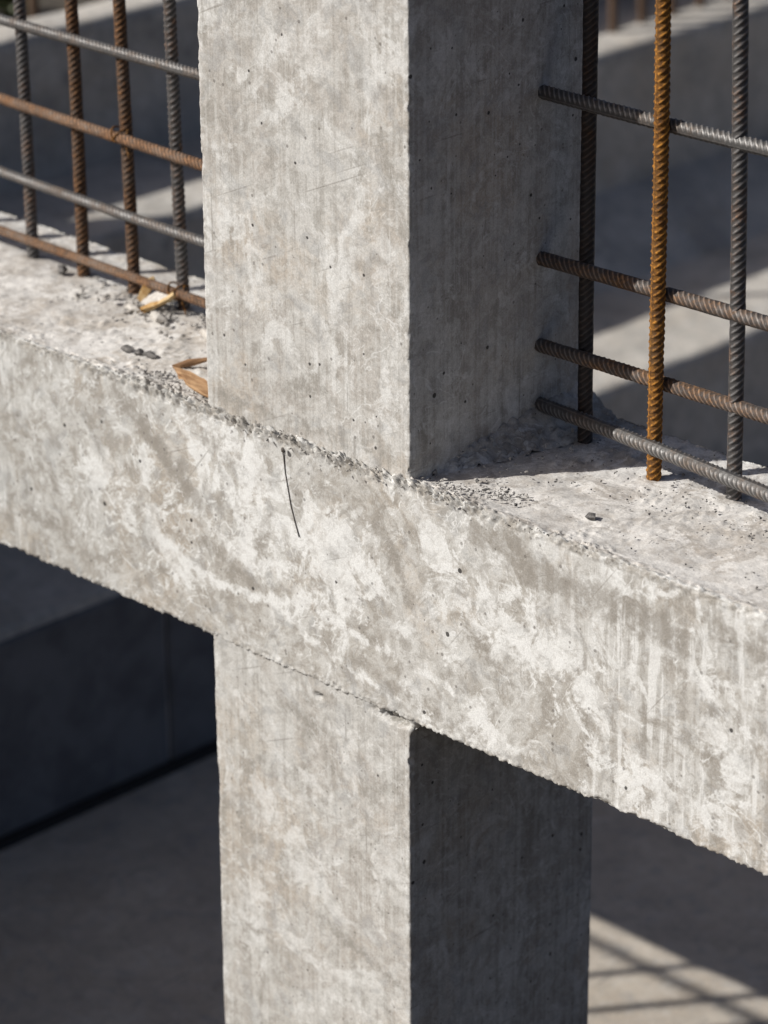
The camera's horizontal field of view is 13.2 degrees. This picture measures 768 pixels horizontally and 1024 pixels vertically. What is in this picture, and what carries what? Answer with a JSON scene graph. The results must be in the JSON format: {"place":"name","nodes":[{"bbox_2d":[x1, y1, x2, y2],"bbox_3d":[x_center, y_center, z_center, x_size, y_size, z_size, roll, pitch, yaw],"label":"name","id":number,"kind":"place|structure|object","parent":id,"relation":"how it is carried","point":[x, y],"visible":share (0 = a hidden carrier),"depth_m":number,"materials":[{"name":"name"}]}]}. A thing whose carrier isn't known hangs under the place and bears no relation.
{"place":"outdoors","nodes":[
{"label":"outdoors","id":0,"kind":"place"},
{"bbox_2d":[0,0,103,18],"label":"ground","id":1,"kind":"structure","parent":0,"point":[46,7],"depth_m":6.03,"materials":[{"name":"grey concrete"}]},
{"bbox_2d":[0,0,39,16],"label":"shrub","id":2,"kind":"object","parent":1,"relation":"on","point":[6,7],"visible":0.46,"depth_m":5.88,"materials":[{"name":"green plant"}]},
{"bbox_2d":[28,0,38,17],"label":"rebar stub","id":3,"kind":"object","parent":1,"relation":"on","point":[33,6],"visible":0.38,"depth_m":5.82,"materials":[{"name":"brown metal"}]},
{"bbox_2d":[0,753,767,1023],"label":"floor","id":4,"kind":"structure","parent":0,"point":[111,912],"depth_m":4.81,"materials":[{"name":"concrete"}]},
{"bbox_2d":[0,0,767,1023],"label":"concrete structure","id":5,"kind":"object","parent":4,"relation":"on","point":[440,724],"visible":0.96,"depth_m":3.44,"materials":[{"name":"grey concrete"}]},
{"bbox_2d":[58,265,67,274],"bbox_3d":[-0.387,-0.291,3.978,0.013,0.012,0.010,13,27,29],"label":"pebble","id":6,"kind":"object","parent":5,"relation":"on","point":[62,269],"visible":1,"depth_m":3.97,"materials":[{"name":"stone"}]},
{"bbox_2d":[0,0,205,314],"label":"rebar mesh","id":7,"kind":"object","parent":5,"relation":"on","point":[79,126],"visible":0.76,"depth_m":3.86,"materials":[{"name":"brown metal"}]},
{"bbox_2d":[121,344,133,352],"bbox_3d":[-0.288,-0.183,3.733,0.016,0.010,0.012,21,31,40],"label":"pebble","id":8,"kind":"object","parent":5,"relation":"on","point":[127,348],"visible":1,"depth_m":3.73,"materials":[{"name":"stone"}]},
{"bbox_2d":[125,303,139,310],"bbox_3d":[-0.292,-0.238,3.853,0.024,0.009,0.012,21,31,40],"label":"concrete chip","id":9,"kind":"object","parent":5,"relation":"on","point":[131,307],"visible":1,"depth_m":3.85,"materials":[{"name":"grey concrete"}]},
{"bbox_2d":[134,348,143,354],"bbox_3d":[-0.274,-0.179,3.724,0.011,0.008,0.014,21,31,40],"label":"pebble","id":10,"kind":"object","parent":5,"relation":"on","point":[139,351],"visible":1,"depth_m":3.72,"materials":[{"name":"stone"}]},
{"bbox_2d":[142,350,155,357],"bbox_3d":[-0.262,-0.176,3.716,0.020,0.007,0.010,13,27,29],"label":"pebble","id":11,"kind":"object","parent":5,"relation":"on","point":[150,354],"visible":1,"depth_m":3.71,"materials":[{"name":"stone"}]},
{"bbox_2d":[132,276,176,312],"bbox_3d":[-0.266,-0.248,3.851,0.069,0.037,0.040,21,31,40],"label":"yellow scrap","id":12,"kind":"object","parent":5,"relation":"on","point":[155,300],"visible":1,"depth_m":3.85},
{"bbox_2d":[150,311,166,321],"bbox_3d":[-0.260,-0.226,3.822,0.018,0.013,0.023,-4,24,-9],"label":"concrete chip","id":13,"kind":"object","parent":5,"relation":"on","point":[156,316],"visible":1,"depth_m":3.81,"materials":[{"name":"grey concrete"}]},
{"bbox_2d":[172,357,206,368],"bbox_3d":[-0.191,-0.169,3.674,0.091,0.009,0.010,-9,32,11],"label":"wood splinter","id":14,"kind":"object","parent":5,"relation":"on","point":[190,362],"visible":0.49,"depth_m":3.68,"materials":[{"name":"brown wood"}]},
{"bbox_2d":[172,366,207,396],"bbox_3d":[-0.207,-0.141,3.616,0.024,0.009,0.090,-33,38,-32],"label":"wood splinter","id":15,"kind":"object","parent":5,"relation":"on","point":[195,383],"visible":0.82,"depth_m":3.62,"materials":[{"name":"brown wood"}]},
{"bbox_2d":[199,328,206,340],"bbox_3d":[-0.199,-0.202,3.767,0.025,0.014,0.016,21,31,40],"label":"concrete chip","id":16,"kind":"object","parent":5,"relation":"on","point":[202,331],"visible":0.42,"depth_m":3.76,"materials":[{"name":"white concrete"}]},
{"bbox_2d":[281,447,299,536],"bbox_3d":[-0.100,-0.021,3.504,0.023,0.100,0.008,21,31,40],"label":"tie wire","id":17,"kind":"object","parent":5,"relation":"hanging from","point":[282,450],"visible":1,"depth_m":3.51,"materials":[{"name":"metal"}]},
{"bbox_2d":[1,276,648,573],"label":"mortar crumbs","id":18,"kind":"object","parent":5,"relation":"on","point":[168,315],"visible":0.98,"depth_m":3.61,"materials":[{"name":"grey concrete"}]},
{"bbox_2d":[0,214,767,602],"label":"dark grit","id":19,"kind":"object","parent":5,"relation":"on","point":[486,488],"visible":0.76,"depth_m":3.36,"materials":[{"name":"stone"}]},
{"bbox_2d":[585,512,595,519],"bbox_3d":[0.205,0.004,3.288,0.012,0.007,0.010,7,24,17],"label":"pebble","id":20,"kind":"object","parent":5,"relation":"on","point":[589,516],"visible":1,"depth_m":3.29,"materials":[{"name":"stone"}]},
{"bbox_2d":[534,0,767,502],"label":"rebar mesh","id":21,"kind":"object","parent":5,"relation":"on","point":[741,144],"visible":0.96,"depth_m":3.30,"materials":[{"name":"metal"}]},
{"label":"yard","id":22,"kind":"structure","parent":0,"visible":0},
{"bbox_2d":[0,230,767,851],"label":"concrete ledge","id":23,"kind":"object","parent":22,"relation":"on","point":[106,696],"visible":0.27,"depth_m":5.17,"materials":[{"name":"grey concrete"}]},
{"bbox_2d":[0,153,204,279],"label":"concrete ledge","id":24,"kind":"object","parent":23,"relation":"on","point":[104,180],"visible":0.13,"depth_m":5.56,"materials":[{"name":"grey concrete"}]},
{"bbox_2d":[0,0,200,192],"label":"concrete ledge","id":25,"kind":"object","parent":24,"relation":"on","point":[49,86],"visible":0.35,"depth_m":5.71,"materials":[{"name":"grey concrete"}]},
{"bbox_2d":[145,0,767,293],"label":"concrete ledge","id":26,"kind":"object","parent":23,"relation":"on","point":[699,199],"visible":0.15,"depth_m":6.58,"materials":[{"name":"grey concrete"}]},
{"bbox_2d":[608,0,617,32],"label":"rebar stub","id":27,"kind":"object","parent":26,"relation":"on","point":[613,17],"visible":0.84,"depth_m":6.53,"materials":[{"name":"brown metal"}]},
{"bbox_2d":[637,0,646,23],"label":"rebar stub","id":28,"kind":"object","parent":26,"relation":"on","point":[642,11],"visible":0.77,"depth_m":6.58,"materials":[{"name":"brown metal"}]},
{"bbox_2d":[671,0,676,16],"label":"rebar stub","id":29,"kind":"object","parent":26,"relation":"on","point":[674,8],"visible":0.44,"depth_m":6.65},
{"bbox_2d":[696,0,704,7],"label":"rebar stub","id":30,"kind":"object","parent":26,"relation":"on","point":[700,3],"visible":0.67,"depth_m":6.71,"materials":[{"name":"metal"}]}
]}

